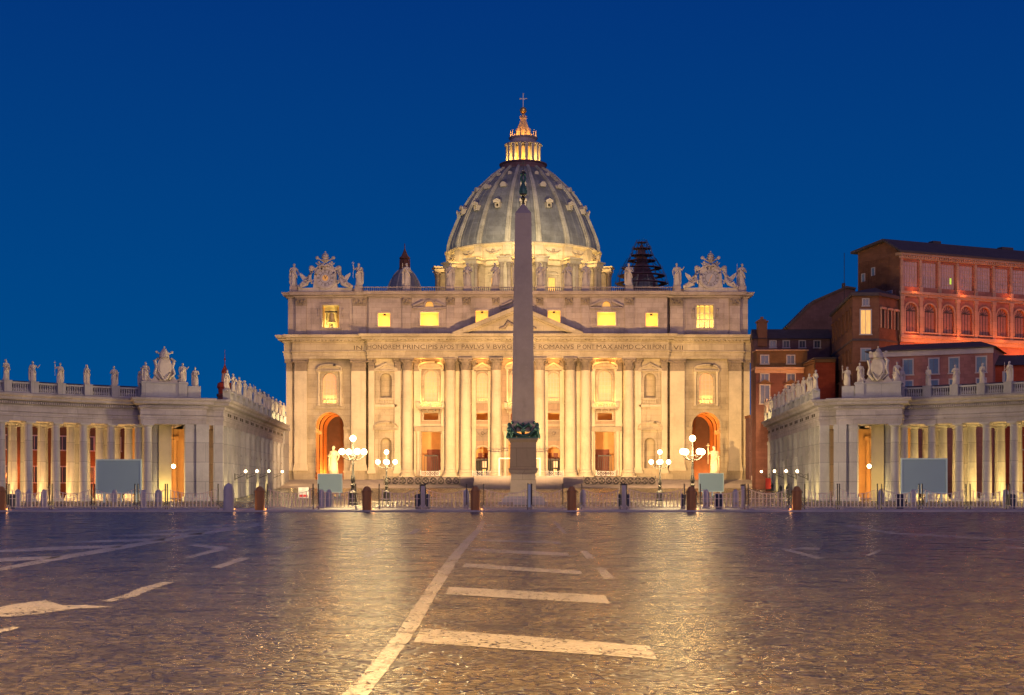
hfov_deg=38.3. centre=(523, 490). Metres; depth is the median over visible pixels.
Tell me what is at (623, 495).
signal post
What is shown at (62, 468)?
window
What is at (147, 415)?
colonnade
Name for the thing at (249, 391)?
statue
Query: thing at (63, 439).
window
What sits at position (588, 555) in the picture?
road marking
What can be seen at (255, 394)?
statue
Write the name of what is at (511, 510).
kerb
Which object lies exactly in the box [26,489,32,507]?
marble post
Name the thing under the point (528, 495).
sign post
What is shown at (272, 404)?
statue
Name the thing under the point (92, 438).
window
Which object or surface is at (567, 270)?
statue
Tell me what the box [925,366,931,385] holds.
statue
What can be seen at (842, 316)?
window
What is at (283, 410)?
statue
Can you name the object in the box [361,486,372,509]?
bollard
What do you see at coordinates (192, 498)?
fence panel
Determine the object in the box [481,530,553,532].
road marking
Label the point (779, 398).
statue
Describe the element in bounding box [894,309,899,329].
window
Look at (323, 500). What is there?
marble post
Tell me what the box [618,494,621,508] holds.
litter bin
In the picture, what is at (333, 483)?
projection screen
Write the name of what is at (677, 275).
statue
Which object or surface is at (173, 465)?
hanging lantern
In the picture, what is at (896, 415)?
colonnade
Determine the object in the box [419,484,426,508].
signal post
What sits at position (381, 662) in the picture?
road marking
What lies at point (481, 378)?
window
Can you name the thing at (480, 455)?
inner door
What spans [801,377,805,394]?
statue
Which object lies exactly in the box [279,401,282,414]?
statue
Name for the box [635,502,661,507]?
wooden barrier
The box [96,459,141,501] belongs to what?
projection screen
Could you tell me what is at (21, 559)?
road marking
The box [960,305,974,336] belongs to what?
arched window
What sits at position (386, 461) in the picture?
street lamp
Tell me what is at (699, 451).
street lamp
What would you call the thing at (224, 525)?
road marking
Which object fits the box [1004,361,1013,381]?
statue
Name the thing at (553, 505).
wooden barrier
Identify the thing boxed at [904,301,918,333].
arched window
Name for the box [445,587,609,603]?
road marking
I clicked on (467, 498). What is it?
marble post
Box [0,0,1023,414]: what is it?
sky
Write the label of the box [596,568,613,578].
road marking
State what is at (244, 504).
wooden barrier
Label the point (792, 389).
statue
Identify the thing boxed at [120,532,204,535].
road marking
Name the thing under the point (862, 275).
window
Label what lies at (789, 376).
window
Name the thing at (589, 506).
wooden barrier
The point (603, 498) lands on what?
fence panel
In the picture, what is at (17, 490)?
marble post
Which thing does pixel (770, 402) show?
statue
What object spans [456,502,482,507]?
wooden barrier
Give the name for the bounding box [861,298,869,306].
window
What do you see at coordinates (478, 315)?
window
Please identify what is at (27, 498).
fence panel
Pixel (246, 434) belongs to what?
corridor wing
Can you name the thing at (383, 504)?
wooden barrier
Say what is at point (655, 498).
fence panel
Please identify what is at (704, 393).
window
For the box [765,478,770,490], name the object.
red banner
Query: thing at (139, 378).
statue
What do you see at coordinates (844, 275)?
antenna
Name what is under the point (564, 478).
terrace
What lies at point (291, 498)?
fence panel
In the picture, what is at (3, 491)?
bollard
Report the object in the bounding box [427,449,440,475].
inner door
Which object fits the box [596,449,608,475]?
inner door
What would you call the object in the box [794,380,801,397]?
statue
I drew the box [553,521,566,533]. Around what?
road marking
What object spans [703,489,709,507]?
marble post
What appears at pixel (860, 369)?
statue
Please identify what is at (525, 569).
road marking
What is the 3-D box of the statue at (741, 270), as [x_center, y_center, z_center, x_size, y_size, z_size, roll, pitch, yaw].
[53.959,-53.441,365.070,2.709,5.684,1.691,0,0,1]
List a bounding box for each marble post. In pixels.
[15,489,21,507]
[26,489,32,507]
[41,489,47,507]
[112,489,117,506]
[140,489,147,507]
[155,489,161,507]
[319,489,324,507]
[326,489,331,507]
[463,490,469,507]
[580,490,585,507]
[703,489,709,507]
[732,489,738,507]
[878,489,883,505]
[909,489,915,507]
[1002,490,1008,507]
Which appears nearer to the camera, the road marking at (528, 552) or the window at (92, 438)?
the road marking at (528, 552)
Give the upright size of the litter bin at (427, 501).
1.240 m
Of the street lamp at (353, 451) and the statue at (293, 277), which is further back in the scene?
the statue at (293, 277)
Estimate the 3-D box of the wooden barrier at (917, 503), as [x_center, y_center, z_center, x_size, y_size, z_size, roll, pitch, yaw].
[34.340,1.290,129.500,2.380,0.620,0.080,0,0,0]
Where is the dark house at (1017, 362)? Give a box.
[995,355,1023,492]
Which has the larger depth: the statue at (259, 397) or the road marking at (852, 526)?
the statue at (259, 397)
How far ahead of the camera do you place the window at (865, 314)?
284.95 m
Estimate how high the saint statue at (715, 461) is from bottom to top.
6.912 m
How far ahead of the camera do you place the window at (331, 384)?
364.54 m
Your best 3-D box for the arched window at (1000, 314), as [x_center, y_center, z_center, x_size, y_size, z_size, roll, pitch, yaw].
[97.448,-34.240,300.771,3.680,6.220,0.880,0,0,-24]
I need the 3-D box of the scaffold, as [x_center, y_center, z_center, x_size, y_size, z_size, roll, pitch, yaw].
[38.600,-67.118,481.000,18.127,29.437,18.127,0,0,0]
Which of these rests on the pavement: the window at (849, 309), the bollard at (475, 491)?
the bollard at (475, 491)
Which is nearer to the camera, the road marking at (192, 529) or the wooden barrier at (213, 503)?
the road marking at (192, 529)
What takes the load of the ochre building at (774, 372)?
on the ground
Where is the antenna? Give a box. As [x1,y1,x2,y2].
[844,253,844,298]
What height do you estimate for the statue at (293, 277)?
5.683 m
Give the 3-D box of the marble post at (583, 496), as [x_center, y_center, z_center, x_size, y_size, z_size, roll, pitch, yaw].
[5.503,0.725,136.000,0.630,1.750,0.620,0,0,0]
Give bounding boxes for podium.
[474,476,562,488]
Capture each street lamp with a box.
[339,435,366,504]
[376,450,396,500]
[649,450,670,500]
[680,435,704,503]
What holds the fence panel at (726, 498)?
on the pavement
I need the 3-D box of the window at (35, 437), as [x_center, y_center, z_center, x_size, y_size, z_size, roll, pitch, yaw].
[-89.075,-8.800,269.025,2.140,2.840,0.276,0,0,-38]
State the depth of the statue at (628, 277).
363.61 m
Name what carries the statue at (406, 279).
on the basilica
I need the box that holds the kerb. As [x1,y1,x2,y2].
[0,510,1023,511]
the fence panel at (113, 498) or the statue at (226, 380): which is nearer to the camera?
the fence panel at (113, 498)
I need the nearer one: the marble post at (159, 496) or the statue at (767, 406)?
the marble post at (159, 496)
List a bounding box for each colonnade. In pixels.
[0,346,216,501]
[826,346,1023,501]
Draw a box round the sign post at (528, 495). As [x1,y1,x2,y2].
[527,483,530,509]
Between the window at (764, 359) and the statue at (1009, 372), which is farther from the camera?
the window at (764, 359)
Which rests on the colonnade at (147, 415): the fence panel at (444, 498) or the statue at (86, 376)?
the statue at (86, 376)
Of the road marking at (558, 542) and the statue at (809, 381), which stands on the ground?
the road marking at (558, 542)
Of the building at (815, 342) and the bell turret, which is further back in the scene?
the building at (815, 342)
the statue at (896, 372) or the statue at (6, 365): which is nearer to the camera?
the statue at (6, 365)
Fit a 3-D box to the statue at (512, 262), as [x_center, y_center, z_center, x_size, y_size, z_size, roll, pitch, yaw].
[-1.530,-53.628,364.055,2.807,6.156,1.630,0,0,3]
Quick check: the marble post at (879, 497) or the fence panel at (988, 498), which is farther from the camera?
the marble post at (879, 497)
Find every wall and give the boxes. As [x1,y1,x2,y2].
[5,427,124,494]
[283,428,289,482]
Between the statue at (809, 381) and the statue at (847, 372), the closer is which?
the statue at (847, 372)
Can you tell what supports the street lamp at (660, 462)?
on the ground
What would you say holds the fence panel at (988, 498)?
on the pavement
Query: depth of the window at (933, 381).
269.78 m
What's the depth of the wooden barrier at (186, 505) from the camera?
130.97 m
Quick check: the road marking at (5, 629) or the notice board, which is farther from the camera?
the notice board
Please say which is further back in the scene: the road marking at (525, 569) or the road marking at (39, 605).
the road marking at (525, 569)
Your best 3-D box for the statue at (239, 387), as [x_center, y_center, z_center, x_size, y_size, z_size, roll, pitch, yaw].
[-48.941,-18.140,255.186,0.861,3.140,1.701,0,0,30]
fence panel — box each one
[5,484,7,508]
[6,484,50,508]
[50,484,92,508]
[92,484,136,508]
[136,484,165,508]
[166,484,219,508]
[265,484,314,508]
[316,484,357,508]
[377,484,421,508]
[423,484,468,508]
[482,484,530,508]
[530,484,564,508]
[580,484,622,508]
[625,484,686,508]
[699,484,747,508]
[747,484,791,508]
[803,484,839,508]
[839,484,879,508]
[880,484,921,508]
[921,484,968,508]
[968,484,1009,508]
[1008,484,1023,508]
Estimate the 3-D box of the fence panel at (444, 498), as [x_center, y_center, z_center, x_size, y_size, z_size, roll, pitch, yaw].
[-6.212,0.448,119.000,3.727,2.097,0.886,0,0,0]
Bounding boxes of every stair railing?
[383,476,458,483]
[583,476,655,483]
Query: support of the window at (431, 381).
in the basilica
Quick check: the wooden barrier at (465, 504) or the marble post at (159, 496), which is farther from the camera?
the marble post at (159, 496)
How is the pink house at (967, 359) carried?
on the ground
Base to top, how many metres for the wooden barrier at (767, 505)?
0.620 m
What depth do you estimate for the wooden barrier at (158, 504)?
130.97 m
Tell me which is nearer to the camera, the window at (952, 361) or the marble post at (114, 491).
the marble post at (114, 491)
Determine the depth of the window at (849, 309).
287.11 m
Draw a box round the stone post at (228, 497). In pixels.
[223,483,233,509]
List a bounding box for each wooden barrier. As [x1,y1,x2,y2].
[26,502,53,507]
[56,502,82,507]
[85,502,111,507]
[114,502,140,507]
[147,502,170,507]
[173,502,199,507]
[203,502,222,507]
[234,502,254,507]
[372,502,392,507]
[396,502,414,507]
[430,502,452,507]
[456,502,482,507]
[486,502,512,507]
[545,502,566,507]
[576,502,601,507]
[605,502,631,507]
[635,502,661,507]
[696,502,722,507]
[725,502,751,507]
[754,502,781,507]
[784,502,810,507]
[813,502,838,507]
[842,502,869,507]
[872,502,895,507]
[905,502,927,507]
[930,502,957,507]
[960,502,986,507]
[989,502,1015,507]
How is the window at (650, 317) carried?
in the basilica
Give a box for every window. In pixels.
[5,434,6,449]
[33,435,37,450]
[33,466,36,482]
[60,435,66,450]
[60,466,65,482]
[90,436,94,451]
[90,466,94,483]
[312,301,349,332]
[316,364,342,405]
[376,311,391,327]
[413,299,445,326]
[418,361,443,403]
[471,362,491,403]
[474,309,489,322]
[501,300,534,310]
[505,362,512,403]
[544,362,564,403]
[546,309,561,322]
[590,299,622,326]
[592,361,617,403]
[644,311,659,327]
[686,301,723,332]
[693,364,719,405]
[757,379,772,404]
[760,355,769,364]
[760,373,769,381]
[769,340,776,347]
[782,340,790,347]
[783,379,796,402]
[786,355,795,364]
[786,373,795,381]
[798,340,806,347]
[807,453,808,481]
[813,340,820,347]
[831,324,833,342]
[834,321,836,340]
[841,315,843,334]
[848,308,850,328]
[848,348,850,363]
[859,309,872,334]
[860,348,870,361]
[861,273,864,281]
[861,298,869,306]
[871,267,874,275]
[880,307,886,327]
[887,308,892,328]
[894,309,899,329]
[902,358,913,375]
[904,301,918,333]
[905,380,913,385]
[923,303,937,334]
[928,357,939,374]
[931,379,938,384]
[942,304,955,335]
[948,357,959,373]
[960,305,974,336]
[975,356,987,372]
[978,306,991,336]
[996,307,1009,337]
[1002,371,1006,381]
[1013,309,1023,338]
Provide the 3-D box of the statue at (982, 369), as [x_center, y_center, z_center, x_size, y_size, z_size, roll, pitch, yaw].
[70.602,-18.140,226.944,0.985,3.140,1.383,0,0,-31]
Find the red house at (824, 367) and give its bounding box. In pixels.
[802,357,836,398]
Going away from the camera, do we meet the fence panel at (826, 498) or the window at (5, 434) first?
the fence panel at (826, 498)
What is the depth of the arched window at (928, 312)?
293.49 m
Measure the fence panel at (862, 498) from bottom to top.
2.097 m
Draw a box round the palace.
[850,239,1023,354]
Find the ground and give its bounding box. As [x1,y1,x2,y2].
[0,488,1023,694]
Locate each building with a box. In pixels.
[750,317,831,475]
[751,350,808,488]
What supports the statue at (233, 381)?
on the corridor wing at (246, 434)
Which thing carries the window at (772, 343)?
in the building at (815, 342)
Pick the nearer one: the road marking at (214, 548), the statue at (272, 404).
the road marking at (214, 548)
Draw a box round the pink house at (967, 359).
[864,341,1006,495]
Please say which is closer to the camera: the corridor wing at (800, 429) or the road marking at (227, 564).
the road marking at (227, 564)
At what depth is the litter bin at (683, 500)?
124.81 m
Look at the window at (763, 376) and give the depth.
315.95 m
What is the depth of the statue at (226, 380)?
239.77 m
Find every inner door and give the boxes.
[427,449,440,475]
[477,453,487,458]
[548,453,558,458]
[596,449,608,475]
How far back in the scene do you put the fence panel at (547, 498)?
118.97 m
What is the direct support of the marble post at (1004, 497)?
on the ground
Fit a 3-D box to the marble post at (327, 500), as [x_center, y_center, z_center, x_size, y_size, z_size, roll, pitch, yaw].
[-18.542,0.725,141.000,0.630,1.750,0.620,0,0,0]
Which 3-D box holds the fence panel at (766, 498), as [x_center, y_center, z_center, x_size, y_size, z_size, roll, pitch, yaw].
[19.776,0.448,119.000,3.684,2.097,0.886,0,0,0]
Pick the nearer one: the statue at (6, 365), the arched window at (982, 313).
the statue at (6, 365)
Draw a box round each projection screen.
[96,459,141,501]
[317,474,342,495]
[699,473,723,495]
[901,458,947,501]
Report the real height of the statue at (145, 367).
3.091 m
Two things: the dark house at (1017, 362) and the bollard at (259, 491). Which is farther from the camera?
the dark house at (1017, 362)
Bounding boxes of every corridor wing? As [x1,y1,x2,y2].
[172,389,289,500]
[761,389,870,500]
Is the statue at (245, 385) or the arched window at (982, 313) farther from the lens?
the arched window at (982, 313)
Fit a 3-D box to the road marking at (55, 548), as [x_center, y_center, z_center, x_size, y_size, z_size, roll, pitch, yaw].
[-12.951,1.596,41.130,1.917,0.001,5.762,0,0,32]
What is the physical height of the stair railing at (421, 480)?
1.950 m
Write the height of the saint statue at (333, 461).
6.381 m
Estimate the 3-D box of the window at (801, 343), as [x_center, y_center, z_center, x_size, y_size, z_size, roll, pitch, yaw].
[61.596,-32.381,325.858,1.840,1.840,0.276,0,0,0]
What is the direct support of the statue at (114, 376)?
on the colonnade at (147, 415)
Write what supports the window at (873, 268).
in the palace
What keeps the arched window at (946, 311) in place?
in the palace
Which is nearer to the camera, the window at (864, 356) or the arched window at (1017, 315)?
the window at (864, 356)
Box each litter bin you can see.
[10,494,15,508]
[415,494,419,508]
[426,494,430,508]
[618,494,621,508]
[680,494,685,507]
[714,494,721,508]
[895,494,903,508]
[1007,494,1015,508]
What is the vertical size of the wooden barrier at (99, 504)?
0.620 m
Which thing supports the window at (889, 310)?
in the tower block
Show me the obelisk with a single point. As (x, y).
(523, 469)
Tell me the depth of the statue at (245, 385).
262.18 m
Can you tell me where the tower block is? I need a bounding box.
[829,288,899,397]
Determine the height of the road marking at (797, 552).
0.001 m
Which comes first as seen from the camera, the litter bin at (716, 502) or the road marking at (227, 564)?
the road marking at (227, 564)
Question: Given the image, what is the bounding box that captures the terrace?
[394,477,652,479]
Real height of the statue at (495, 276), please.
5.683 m
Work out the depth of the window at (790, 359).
316.26 m
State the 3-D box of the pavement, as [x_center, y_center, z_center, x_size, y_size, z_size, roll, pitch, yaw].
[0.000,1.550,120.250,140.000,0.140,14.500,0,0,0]
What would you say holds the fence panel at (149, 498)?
on the pavement
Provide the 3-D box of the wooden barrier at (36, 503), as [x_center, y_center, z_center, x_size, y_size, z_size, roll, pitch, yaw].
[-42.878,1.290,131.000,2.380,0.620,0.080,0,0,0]
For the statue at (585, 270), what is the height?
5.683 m
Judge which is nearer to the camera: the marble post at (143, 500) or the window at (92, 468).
the marble post at (143, 500)
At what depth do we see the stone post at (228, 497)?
113.48 m
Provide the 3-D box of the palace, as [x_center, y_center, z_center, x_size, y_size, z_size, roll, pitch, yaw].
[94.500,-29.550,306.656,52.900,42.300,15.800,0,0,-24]
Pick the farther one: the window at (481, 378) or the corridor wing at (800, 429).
the window at (481, 378)
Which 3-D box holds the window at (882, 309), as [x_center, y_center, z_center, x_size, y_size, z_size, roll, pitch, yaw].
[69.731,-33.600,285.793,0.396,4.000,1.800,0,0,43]
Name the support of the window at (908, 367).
in the pink house at (967, 359)
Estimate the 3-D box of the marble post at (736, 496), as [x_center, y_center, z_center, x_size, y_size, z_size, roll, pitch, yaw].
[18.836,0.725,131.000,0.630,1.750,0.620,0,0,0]
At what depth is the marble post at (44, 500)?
130.76 m
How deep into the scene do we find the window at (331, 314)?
365.61 m
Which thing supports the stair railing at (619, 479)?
on the steps
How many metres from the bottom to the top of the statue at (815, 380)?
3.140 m
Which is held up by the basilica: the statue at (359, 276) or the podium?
the statue at (359, 276)
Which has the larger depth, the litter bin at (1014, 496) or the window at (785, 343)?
the window at (785, 343)
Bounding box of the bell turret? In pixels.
[217,356,230,398]
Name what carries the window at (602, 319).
in the basilica
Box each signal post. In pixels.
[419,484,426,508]
[621,484,625,508]
[740,484,743,508]
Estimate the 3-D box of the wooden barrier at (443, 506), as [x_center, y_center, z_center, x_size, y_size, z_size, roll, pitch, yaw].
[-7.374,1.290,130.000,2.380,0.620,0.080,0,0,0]
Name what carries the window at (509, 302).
in the basilica
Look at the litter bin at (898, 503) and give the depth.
123.50 m
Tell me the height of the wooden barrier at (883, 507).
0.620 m
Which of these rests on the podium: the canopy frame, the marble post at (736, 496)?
the canopy frame
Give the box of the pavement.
[8,508,1023,509]
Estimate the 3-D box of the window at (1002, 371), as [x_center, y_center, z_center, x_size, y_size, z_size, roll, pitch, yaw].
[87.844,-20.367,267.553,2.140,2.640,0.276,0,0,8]
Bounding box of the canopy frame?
[499,458,539,475]
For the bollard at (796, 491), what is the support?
on the pavement
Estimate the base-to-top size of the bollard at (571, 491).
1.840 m
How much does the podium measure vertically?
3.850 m
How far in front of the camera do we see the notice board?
240.00 m
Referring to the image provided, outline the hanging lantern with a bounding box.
[172,425,175,467]
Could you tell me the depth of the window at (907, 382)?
271.77 m
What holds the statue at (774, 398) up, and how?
on the corridor wing at (800, 429)
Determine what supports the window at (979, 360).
in the pink house at (967, 359)
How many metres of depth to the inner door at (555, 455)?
376.66 m
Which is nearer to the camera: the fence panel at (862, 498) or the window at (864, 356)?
the fence panel at (862, 498)
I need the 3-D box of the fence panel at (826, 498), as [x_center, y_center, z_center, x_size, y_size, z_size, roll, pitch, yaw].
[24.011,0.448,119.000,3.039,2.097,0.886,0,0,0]
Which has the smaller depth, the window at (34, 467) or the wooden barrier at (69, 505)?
the wooden barrier at (69, 505)
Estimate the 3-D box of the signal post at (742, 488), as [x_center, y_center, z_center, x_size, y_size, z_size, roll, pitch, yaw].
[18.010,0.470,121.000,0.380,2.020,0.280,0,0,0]
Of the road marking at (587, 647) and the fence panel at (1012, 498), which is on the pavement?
the fence panel at (1012, 498)
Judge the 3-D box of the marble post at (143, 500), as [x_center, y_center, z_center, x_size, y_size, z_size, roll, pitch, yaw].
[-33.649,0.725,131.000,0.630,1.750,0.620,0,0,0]
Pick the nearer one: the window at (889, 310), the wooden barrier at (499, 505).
the wooden barrier at (499, 505)
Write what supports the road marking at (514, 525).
on the ground
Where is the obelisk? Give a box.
[499,158,546,504]
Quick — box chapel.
[783,283,855,356]
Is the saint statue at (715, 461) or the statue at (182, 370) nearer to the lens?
the statue at (182, 370)
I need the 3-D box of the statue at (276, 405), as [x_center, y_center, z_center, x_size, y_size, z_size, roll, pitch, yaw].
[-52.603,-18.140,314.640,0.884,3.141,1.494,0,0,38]
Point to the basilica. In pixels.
(413, 379)
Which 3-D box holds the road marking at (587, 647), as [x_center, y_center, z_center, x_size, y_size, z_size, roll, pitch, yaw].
[-0.030,1.596,15.497,3.877,0.001,1.244,0,0,38]
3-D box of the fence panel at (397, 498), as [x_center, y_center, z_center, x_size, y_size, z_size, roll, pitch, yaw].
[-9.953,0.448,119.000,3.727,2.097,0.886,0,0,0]
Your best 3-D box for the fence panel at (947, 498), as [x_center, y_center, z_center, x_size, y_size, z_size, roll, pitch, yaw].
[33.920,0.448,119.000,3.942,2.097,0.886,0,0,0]
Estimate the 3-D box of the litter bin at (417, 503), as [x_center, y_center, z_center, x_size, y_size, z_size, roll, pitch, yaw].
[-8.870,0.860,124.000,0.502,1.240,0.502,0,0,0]
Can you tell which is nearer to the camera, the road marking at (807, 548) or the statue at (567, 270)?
the road marking at (807, 548)
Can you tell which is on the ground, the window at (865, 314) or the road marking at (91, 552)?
the road marking at (91, 552)
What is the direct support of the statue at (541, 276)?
on the basilica
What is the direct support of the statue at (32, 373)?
on the colonnade at (147, 415)
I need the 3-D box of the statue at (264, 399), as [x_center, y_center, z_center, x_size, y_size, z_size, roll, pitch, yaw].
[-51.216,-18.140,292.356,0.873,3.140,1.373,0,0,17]
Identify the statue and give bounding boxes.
[2,359,10,379]
[28,361,39,380]
[54,362,63,382]
[83,365,90,383]
[110,366,118,385]
[137,367,143,386]
[141,362,149,380]
[178,363,188,381]
[191,367,198,385]
[223,370,230,388]
[231,374,236,391]
[236,377,243,394]
[243,380,247,397]
[247,383,252,399]
[253,386,257,402]
[257,389,262,404]
[262,392,266,406]
[266,394,270,408]
[271,397,275,410]
[274,399,278,412]
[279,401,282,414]
[281,401,285,416]
[289,264,298,285]
[328,446,339,473]
[353,263,363,285]
[402,263,410,285]
[445,263,456,285]
[463,263,472,285]
[490,263,499,285]
[511,261,513,283]
[536,263,547,285]
[562,263,572,285]
[581,263,590,285]
[624,263,633,285]
[672,263,683,285]
[706,445,719,472]
[736,264,746,285]
[764,399,768,412]
[768,397,772,410]
[772,394,776,408]
[776,392,781,406]
[780,389,784,404]
[784,385,790,402]
[790,383,794,399]
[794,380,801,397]
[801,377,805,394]
[806,373,812,391]
[813,370,818,388]
[842,365,850,385]
[856,363,864,381]
[893,362,903,380]
[899,368,905,386]
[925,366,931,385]
[951,365,959,383]
[978,363,985,382]
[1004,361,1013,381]
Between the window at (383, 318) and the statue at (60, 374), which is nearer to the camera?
the statue at (60, 374)
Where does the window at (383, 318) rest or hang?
in the basilica
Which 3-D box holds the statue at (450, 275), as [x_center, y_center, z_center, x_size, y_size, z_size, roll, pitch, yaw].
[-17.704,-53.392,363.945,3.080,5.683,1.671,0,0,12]
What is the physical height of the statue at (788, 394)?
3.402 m
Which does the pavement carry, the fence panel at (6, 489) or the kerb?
the fence panel at (6, 489)
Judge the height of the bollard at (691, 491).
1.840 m
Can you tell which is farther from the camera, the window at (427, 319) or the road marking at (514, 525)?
the window at (427, 319)
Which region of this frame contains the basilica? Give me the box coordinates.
[275,93,754,479]
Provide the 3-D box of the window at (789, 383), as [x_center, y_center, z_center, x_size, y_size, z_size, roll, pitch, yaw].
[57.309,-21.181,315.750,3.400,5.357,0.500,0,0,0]
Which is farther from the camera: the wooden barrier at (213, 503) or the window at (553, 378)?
the window at (553, 378)
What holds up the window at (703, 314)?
in the basilica
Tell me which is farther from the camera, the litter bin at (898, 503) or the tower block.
the tower block
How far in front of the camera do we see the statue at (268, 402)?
299.52 m
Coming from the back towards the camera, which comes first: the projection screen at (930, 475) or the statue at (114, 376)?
the statue at (114, 376)
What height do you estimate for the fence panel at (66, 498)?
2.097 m
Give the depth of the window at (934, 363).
269.78 m
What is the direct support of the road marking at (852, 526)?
on the ground
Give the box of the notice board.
[298,487,308,497]
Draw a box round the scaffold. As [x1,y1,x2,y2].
[614,239,669,290]
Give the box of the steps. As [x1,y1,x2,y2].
[280,480,751,487]
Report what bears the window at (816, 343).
in the building at (815, 342)
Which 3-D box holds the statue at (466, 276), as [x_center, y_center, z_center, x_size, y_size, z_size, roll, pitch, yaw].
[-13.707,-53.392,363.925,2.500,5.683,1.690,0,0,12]
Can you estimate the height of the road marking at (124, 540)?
0.001 m
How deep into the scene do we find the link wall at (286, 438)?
340.53 m
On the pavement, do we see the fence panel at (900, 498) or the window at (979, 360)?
the fence panel at (900, 498)
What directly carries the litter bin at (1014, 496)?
on the pavement
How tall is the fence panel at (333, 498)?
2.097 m
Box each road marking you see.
[0,524,266,570]
[0,545,122,551]
[0,556,59,561]
[0,600,107,616]
[0,627,17,632]
[59,538,164,542]
[104,582,172,601]
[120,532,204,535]
[152,527,233,531]
[186,544,229,557]
[189,523,260,526]
[210,557,248,567]
[276,545,296,550]
[342,520,484,694]
[414,628,656,658]
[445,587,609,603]
[463,563,581,573]
[472,548,568,555]
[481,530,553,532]
[481,539,560,543]
[483,524,546,526]
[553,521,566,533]
[581,551,594,558]
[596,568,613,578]
[778,548,821,557]
[792,547,819,549]
[846,525,1023,540]
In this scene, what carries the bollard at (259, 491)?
on the pavement
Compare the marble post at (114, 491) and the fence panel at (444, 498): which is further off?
the marble post at (114, 491)
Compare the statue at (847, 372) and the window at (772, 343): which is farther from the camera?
the window at (772, 343)
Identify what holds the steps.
on the ground
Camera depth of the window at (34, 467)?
269.06 m
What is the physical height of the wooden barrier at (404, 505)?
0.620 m
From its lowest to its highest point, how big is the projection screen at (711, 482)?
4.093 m
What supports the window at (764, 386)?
in the ochre building at (774, 372)
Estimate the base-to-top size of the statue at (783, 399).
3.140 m
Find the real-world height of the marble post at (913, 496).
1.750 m
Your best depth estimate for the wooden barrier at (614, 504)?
129.98 m
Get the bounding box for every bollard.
[0,486,6,509]
[253,486,265,509]
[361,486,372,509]
[469,486,481,509]
[565,486,577,509]
[685,486,697,509]
[790,486,802,509]

